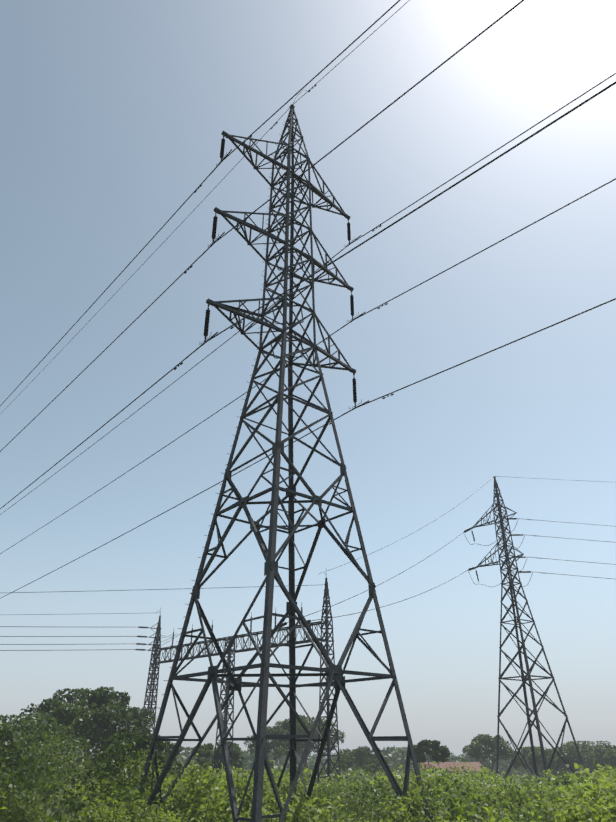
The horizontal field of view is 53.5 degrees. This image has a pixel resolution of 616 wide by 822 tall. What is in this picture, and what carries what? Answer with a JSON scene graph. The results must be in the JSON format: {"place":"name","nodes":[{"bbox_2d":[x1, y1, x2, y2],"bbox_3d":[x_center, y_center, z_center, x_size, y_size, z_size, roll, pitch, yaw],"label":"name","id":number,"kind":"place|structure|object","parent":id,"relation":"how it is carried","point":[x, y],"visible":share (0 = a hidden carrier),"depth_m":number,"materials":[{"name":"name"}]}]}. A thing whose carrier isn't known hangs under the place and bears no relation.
{"place":"outdoors","nodes":[
{"label":"outdoors","id":0,"kind":"place"},
{"bbox_2d":[4,796,522,821],"bbox_3d":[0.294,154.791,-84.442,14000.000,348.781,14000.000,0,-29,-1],"label":"ground","id":1,"kind":"structure","parent":0,"point":[262,820],"depth_m":34.38,"materials":[{"name":"green plant"}]},
{"bbox_2d":[0,721,35,750],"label":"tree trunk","id":2,"kind":"object","parent":1,"relation":"on","point":[8,724],"depth_m":32.13,"materials":[{"name":"green plant"}]},
{"bbox_2d":[0,725,55,789],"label":"tree","id":3,"kind":"object","parent":1,"relation":"on","point":[7,738],"visible":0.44,"depth_m":27.64,"materials":[{"name":"green plant"}]},
{"bbox_2d":[0,713,70,764],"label":"tree","id":4,"kind":"object","parent":1,"relation":"on","point":[51,725],"visible":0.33,"depth_m":35.21,"materials":[{"name":"green plant"}]},
{"bbox_2d":[46,725,91,772],"bbox_3d":[-16.191,22.235,38.162,5.151,4.665,5.781,0,-29,-1],"label":"tree","id":5,"kind":"object","parent":1,"relation":"on","point":[81,743],"visible":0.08,"depth_m":39.07,"materials":[{"name":"green plant"}]},
{"bbox_2d":[19,686,157,756],"bbox_3d":[-16.860,25.361,46.465,10.881,7.943,10.184,0,-29,-1],"label":"tree","id":6,"kind":"object","parent":1,"relation":"on","point":[112,710],"visible":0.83,"depth_m":45.09,"materials":[{"name":"green plant"}]},
{"bbox_2d":[91,732,176,777],"bbox_3d":[-9.844,20.599,34.791,4.844,4.145,4.516,0,-29,-1],"label":"tree","id":7,"kind":"object","parent":1,"relation":"on","point":[161,754],"visible":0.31,"depth_m":34.61,"materials":[{"name":"green plant"}]},
{"bbox_2d":[127,742,181,774],"bbox_3d":[-10.911,24.825,41.830,4.400,4.128,4.688,0,-29,-1],"label":"tree","id":8,"kind":"object","parent":1,"relation":"on","point":[169,749],"depth_m":42.43,"materials":[{"name":"green plant"}]},
{"bbox_2d":[0,574,340,784],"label":"substation gantry","id":9,"kind":"object","parent":1,"relation":"on","point":[326,622],"visible":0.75,"depth_m":58.06,"materials":[{"name":"grey metal"}]},
{"bbox_2d":[0,783,344,821],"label":"shrub foliage","id":10,"kind":"object","parent":1,"relation":"on","point":[148,810],"visible":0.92,"depth_m":12.85,"materials":[{"name":"green plant"}]},
{"bbox_2d":[186,741,244,773],"bbox_3d":[-9.033,34.975,59.713,5.676,4.869,5.524,0,-29,-1],"label":"tree","id":11,"kind":"object","parent":1,"relation":"on","point":[205,754],"visible":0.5,"depth_m":59.44,"materials":[{"name":"green plant"}]},
{"bbox_2d":[244,726,289,768],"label":"tree","id":12,"kind":"object","parent":1,"relation":"on","point":[282,750],"visible":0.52,"depth_m":75.47,"materials":[{"name":"green plant"}]},
{"bbox_2d":[132,104,431,821],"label":"transmission tower","id":13,"kind":"structure","parent":1,"relation":"on","point":[271,573],"depth_m":22.99,"materials":[{"name":"metal"}]},
{"bbox_2d":[0,0,615,597],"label":"line conductors","id":14,"kind":"object","parent":13,"relation":"attached to","point":[328,260],"visible":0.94,"depth_m":26.82,"materials":[{"name":"metal"}]},
{"bbox_2d":[1,779,571,821],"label":"shrub foliage","id":15,"kind":"object","parent":1,"relation":"on","point":[338,802],"visible":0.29,"depth_m":17.26,"materials":[{"name":"green plant"}]},
{"bbox_2d":[0,745,615,821],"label":"shrub foliage","id":16,"kind":"object","parent":1,"relation":"on","point":[592,801],"visible":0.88,"depth_m":18.33,"materials":[{"name":"green plant"}]},
{"bbox_2d":[0,713,615,821],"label":"bushes","id":17,"kind":"object","parent":1,"relation":"on","point":[26,805],"visible":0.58,"depth_m":20.21,"materials":[{"name":"green plant"}]},
{"bbox_2d":[270,714,345,766],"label":"tree","id":18,"kind":"object","parent":1,"relation":"on","point":[300,745],"visible":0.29,"depth_m":84.93,"materials":[{"name":"green plant"}]},
{"bbox_2d":[58,759,615,799],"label":"shrub foliage","id":19,"kind":"object","parent":1,"relation":"on","point":[578,775],"visible":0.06,"depth_m":49.56,"materials":[{"name":"green plant"}]},
{"bbox_2d":[90,745,614,777],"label":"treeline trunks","id":20,"kind":"object","parent":1,"relation":"on","point":[397,756],"visible":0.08,"depth_m":125.05,"materials":[{"name":"green plant"}]},
{"bbox_2d":[332,747,391,773],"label":"tree","id":21,"kind":"object","parent":1,"relation":"on","point":[361,757],"visible":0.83,"depth_m":78.12,"materials":[{"name":"green plant"}]},
{"bbox_2d":[410,739,449,772],"bbox_3d":[12.627,36.771,62.944,4.416,5.219,4.050,-12,-31,21],"label":"tree","id":22,"kind":"object","parent":1,"relation":"on","point":[437,752],"visible":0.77,"depth_m":62.69,"materials":[{"name":"green plant"}]},
{"bbox_2d":[462,734,513,771],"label":"tree","id":23,"kind":"object","parent":1,"relation":"on","point":[487,743],"visible":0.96,"depth_m":87.08,"materials":[{"name":"green plant"}]},
{"bbox_2d":[510,746,559,777],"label":"tree","id":24,"kind":"object","parent":1,"relation":"on","point":[538,757],"visible":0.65,"depth_m":91.44,"materials":[{"name":"green plant"}]},
{"bbox_2d":[548,741,614,772],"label":"tree","id":25,"kind":"object","parent":1,"relation":"on","point":[569,752],"visible":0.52,"depth_m":97.01,"materials":[{"name":"green plant"}]},
{"bbox_2d":[587,745,615,771],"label":"tree","id":26,"kind":"object","parent":1,"relation":"on","point":[608,756],"visible":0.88,"depth_m":93.42,"materials":[{"name":"green plant"}]},
{"bbox_2d":[0,0,615,775],"label":"sky","id":27,"kind":"structure","parent":0,"point":[113,113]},
{"bbox_2d":[279,518,530,627],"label":"transmission tower insulators","id":28,"kind":"object","parent":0,"point":[309,621],"visible":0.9,"depth_m":79.47,"materials":[{"name":"black ceramic"}]},
{"bbox_2d":[419,762,483,770],"bbox_3d":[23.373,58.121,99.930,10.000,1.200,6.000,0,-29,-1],"label":"building","id":29,"kind":"structure","parent":0,"point":[442,765],"depth_m":99.02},
{"bbox_2d":[471,476,587,779],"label":"transmission tower","id":30,"kind":"structure","parent":0,"point":[527,676],"depth_m":72.67,"materials":[{"name":"metal"}]},
{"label":"transmission tower","id":31,"kind":"object","parent":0,"visible":0},
{"bbox_2d":[295,476,615,620],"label":"line conductors","id":32,"kind":"object","parent":31,"relation":"hanging from","point":[479,544],"visible":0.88,"depth_m":77.07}
]}

